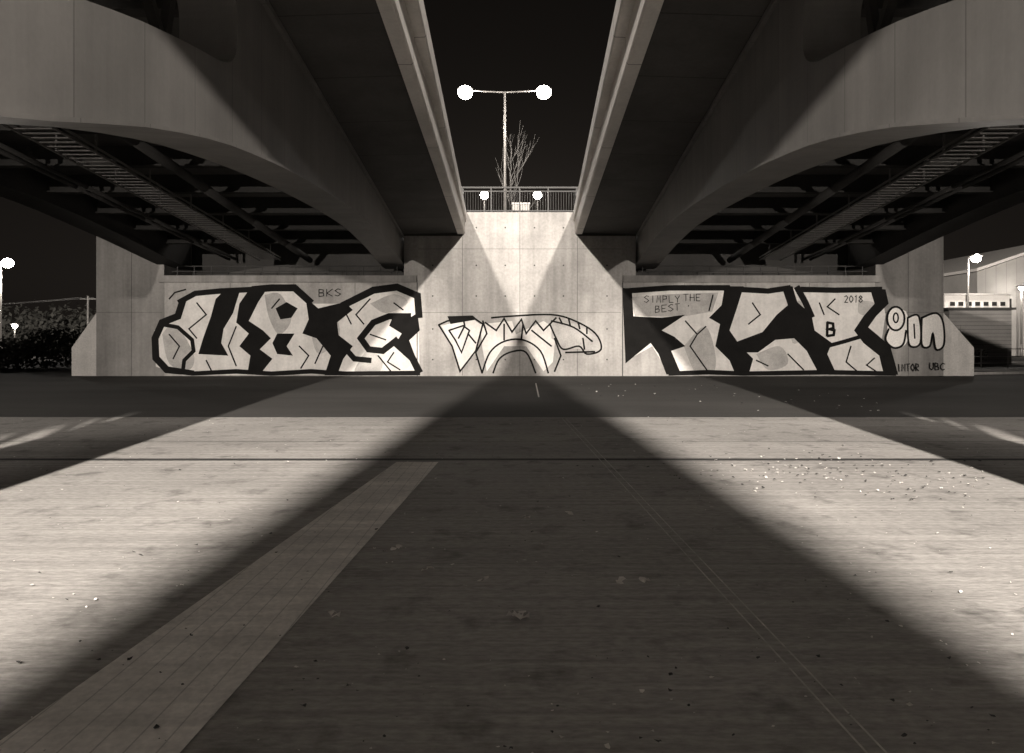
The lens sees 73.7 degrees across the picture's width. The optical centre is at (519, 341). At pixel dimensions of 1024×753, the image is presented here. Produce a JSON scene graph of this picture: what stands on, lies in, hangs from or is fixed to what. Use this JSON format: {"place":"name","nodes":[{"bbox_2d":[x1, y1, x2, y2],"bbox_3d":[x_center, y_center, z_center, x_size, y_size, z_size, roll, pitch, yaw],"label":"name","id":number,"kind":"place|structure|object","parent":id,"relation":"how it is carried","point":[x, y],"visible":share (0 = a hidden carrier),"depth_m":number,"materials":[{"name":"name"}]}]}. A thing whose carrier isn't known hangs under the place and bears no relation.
{"place":"outdoors","nodes":[
{"label":"outdoors","id":0,"kind":"place"},
{"bbox_2d":[0,417,1023,752],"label":"concrete pavement","id":1,"kind":"structure","parent":0,"point":[238,583],"depth_m":4.11,"materials":[{"name":"grey concrete"}]},
{"bbox_2d":[0,382,1023,752],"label":"scattered leaves","id":2,"kind":"object","parent":1,"relation":"on","point":[520,614],"visible":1,"depth_m":4.13,"materials":[{"name":"black plant"}]},
{"bbox_2d":[0,342,1023,416],"bbox_3d":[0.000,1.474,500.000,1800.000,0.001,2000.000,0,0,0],"label":"ground","id":3,"kind":"structure","parent":0,"point":[49,391],"depth_m":18.62,"materials":[{"name":"grey asphalt"}]},
{"bbox_2d":[0,258,13,347],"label":"street lamp","id":4,"kind":"object","parent":3,"relation":"on","point":[7,263],"visible":0.95,"depth_m":59.93,"materials":[{"name":"metal"}]},
{"bbox_2d":[10,323,19,344],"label":"street lamp","id":5,"kind":"object","parent":3,"relation":"on","point":[14,325],"visible":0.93,"depth_m":72.93,"materials":[{"name":"metal"}]},
{"bbox_2d":[0,326,81,368],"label":"hedge","id":6,"kind":"object","parent":3,"relation":"on","point":[23,353],"visible":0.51,"depth_m":36.66,"materials":[{"name":"black plant"}]},
{"bbox_2d":[2,296,95,324],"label":"fence","id":7,"kind":"object","parent":3,"relation":"on","point":[87,298],"visible":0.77,"depth_m":67.90,"materials":[{"name":"grey metal"}]},
{"bbox_2d":[2,298,95,351],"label":"treeline","id":8,"kind":"object","parent":3,"relation":"on","point":[27,326],"visible":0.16,"depth_m":87.42,"materials":[{"name":"black plant"}]},
{"bbox_2d":[72,212,973,375],"bbox_3d":[0.125,-2.030,30.680,38.450,7.000,3.640,0,0,0],"label":"bridge abutment","id":9,"kind":"object","parent":3,"relation":"on","point":[486,266],"visible":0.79,"depth_m":29.00,"materials":[{"name":"concrete"}]},
{"bbox_2d":[0,0,465,268],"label":"road bridge","id":10,"kind":"structure","parent":9,"relation":"on","point":[164,132],"depth_m":13.88,"materials":[{"name":"concrete"}]},
{"bbox_2d":[319,289,340,296],"bbox_3d":[-8.059,-2.069,28.979,0.968,0.361,0.001,0,0,0],"label":"graffiti tag","id":11,"kind":"object","parent":9,"relation":"attached to","point":[327,292],"visible":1,"depth_m":28.98,"materials":[{"name":"black paint"}]},
{"bbox_2d":[462,187,577,211],"bbox_3d":[0.000,-6.058,29.250,5.000,1.135,0.060,0,0,0],"label":"guard railing","id":12,"kind":"object","parent":9,"relation":"on","point":[522,210],"visible":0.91,"depth_m":29.24,"materials":[{"name":"metal"}]},
{"bbox_2d":[151,283,897,375],"bbox_3d":[0.208,-0.504,28.988,31.694,3.918,0.011,0,0,0],"label":"graffiti mural","id":13,"kind":"object","parent":9,"relation":"attached to","point":[279,329],"visible":1,"depth_m":28.99},
{"bbox_2d":[644,294,700,312],"bbox_3d":[6.465,-1.613,28.980,2.410,0.818,0.001,0,0,0],"label":"graffiti slogan","id":14,"kind":"object","parent":13,"relation":"attached to","point":[670,302],"visible":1,"depth_m":28.98,"materials":[{"name":"paint"}]},
{"bbox_2d":[826,321,835,336],"bbox_3d":[13.171,-0.519,28.978,0.474,0.690,0.001,0,0,0],"label":"graffiti tag","id":15,"kind":"object","parent":13,"relation":"attached to","point":[832,328],"visible":1,"depth_m":28.98,"materials":[{"name":"black paint"}]},
{"bbox_2d":[844,295,862,302],"bbox_3d":[14.160,-1.799,28.979,0.815,0.349,0.001,0,0,0],"label":"graffiti date","id":16,"kind":"object","parent":13,"relation":"attached to","point":[852,299],"visible":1,"depth_m":28.98,"materials":[{"name":"black paint"}]},
{"bbox_2d":[573,0,1023,268],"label":"road bridge","id":17,"kind":"structure","parent":9,"relation":"on","point":[875,132],"depth_m":13.96,"materials":[{"name":"concrete"}]},
{"bbox_2d":[898,363,918,371],"bbox_3d":[16.504,1.110,28.979,0.886,0.374,0.001,0,0,0],"label":"graffiti tag","id":18,"kind":"object","parent":9,"relation":"attached to","point":[915,367],"visible":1,"depth_m":28.98,"materials":[{"name":"black paint"}]},
{"bbox_2d":[885,306,945,350],"bbox_3d":[16.770,-0.552,28.984,2.589,1.917,0.004,0,0,0],"label":"graffiti lettering","id":19,"kind":"object","parent":9,"relation":"attached to","point":[913,330],"visible":1,"depth_m":28.99},
{"bbox_2d":[929,362,944,370],"bbox_3d":[17.706,1.067,28.979,0.673,0.354,0.001,0,0,0],"label":"graffiti tag","id":20,"kind":"object","parent":9,"relation":"attached to","point":[935,366],"visible":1,"depth_m":28.98,"materials":[{"name":"black paint"}]},
{"bbox_2d":[967,254,982,306],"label":"street lamp","id":21,"kind":"object","parent":3,"relation":"on","point":[975,257],"visible":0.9,"depth_m":49.93,"materials":[{"name":"metal"}]},
{"bbox_2d":[974,347,989,365],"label":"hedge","id":22,"kind":"object","parent":3,"relation":"on","point":[977,358],"visible":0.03,"depth_m":40.27,"materials":[{"name":"black plant"}]},
{"bbox_2d":[974,371,1023,374],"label":"kerb","id":23,"kind":"structure","parent":3,"relation":"on","point":[1003,372],"depth_m":30.45,"materials":[{"name":"concrete"}]},
{"bbox_2d":[974,349,1023,368],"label":"chain fence","id":24,"kind":"object","parent":3,"relation":"on","point":[981,356],"visible":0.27,"depth_m":35.22,"materials":[{"name":"metal"}]},
{"bbox_2d":[1016,285,1023,355],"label":"street lamp","id":25,"kind":"object","parent":3,"relation":"on","point":[1021,287],"visible":0.96,"depth_m":63.94,"materials":[{"name":"metal"}]},
{"bbox_2d":[0,0,1023,341],"label":"sky","id":26,"kind":"structure","parent":0,"point":[484,45],"materials":[{"name":"black"}]},
{"bbox_2d":[414,233,847,274],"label":"embankment","id":27,"kind":"structure","parent":0,"point":[582,234],"depth_m":31.60,"materials":[{"name":"concrete"}]},
{"bbox_2d":[480,192,487,209],"bbox_3d":[-1.770,-6.455,34.000,0.400,2.050,0.400,0,0,0],"label":"path lamp","id":28,"kind":"object","parent":27,"relation":"on","point":[485,195],"visible":0.62,"depth_m":33.89,"materials":[{"name":"metal"}]},
{"bbox_2d":[458,85,550,209],"bbox_3d":[-0.900,-10.199,40.000,5.440,9.538,0.840,0,0,0],"label":"street lamp","id":29,"kind":"object","parent":27,"relation":"on","point":[465,91],"visible":0.95,"depth_m":39.92,"materials":[{"name":"metal"}]},
{"bbox_2d":[495,123,537,209],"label":"bare tree","id":30,"kind":"object","parent":27,"relation":"on","point":[511,197],"visible":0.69,"depth_m":45.92,"materials":[{"name":"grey plant"}]},
{"bbox_2d":[511,203,529,209],"bbox_3d":[0.050,-6.015,32.750,0.900,1.170,0.600,0,0,0],"label":"utility cabinet","id":31,"kind":"object","parent":27,"relation":"on","point":[517,206],"visible":0.33,"depth_m":32.50,"materials":[{"name":"metal"}]},
{"bbox_2d":[534,192,541,209],"bbox_3d":[0.880,-6.455,34.000,0.400,2.050,0.400,0,0,0],"label":"path lamp","id":32,"kind":"object","parent":27,"relation":"on","point":[537,196],"visible":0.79,"depth_m":33.88,"materials":[{"name":"metal"}]},
{"bbox_2d":[943,307,1015,363],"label":"garage","id":33,"kind":"structure","parent":0,"point":[982,328],"depth_m":45.00,"materials":[{"name":"metal"}]},
{"bbox_2d":[943,293,1011,307],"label":"site cabin","id":34,"kind":"object","parent":33,"relation":"attached to","point":[978,299],"visible":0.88,"depth_m":50.50,"materials":[{"name":"white metal"}]},
{"bbox_2d":[950,302,1004,305],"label":"windows","id":35,"kind":"structure","parent":34,"relation":"in","point":[951,303],"depth_m":50.46,"materials":[{"name":"black glass"}]},
{"bbox_2d":[960,324,999,362],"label":"door","id":36,"kind":"structure","parent":33,"relation":"in","point":[983,336],"depth_m":44.95,"materials":[{"name":"grey metal"}]},
{"bbox_2d":[943,245,1023,355],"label":"warehouse","id":37,"kind":"structure","parent":0,"point":[1000,271],"depth_m":66.00,"materials":[{"name":"white paint"}]},
{"bbox_2d":[974,369,1023,370],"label":"pavement","id":38,"kind":"structure","parent":0,"point":[998,369],"depth_m":32.78,"materials":[{"name":"concrete"}]}
]}

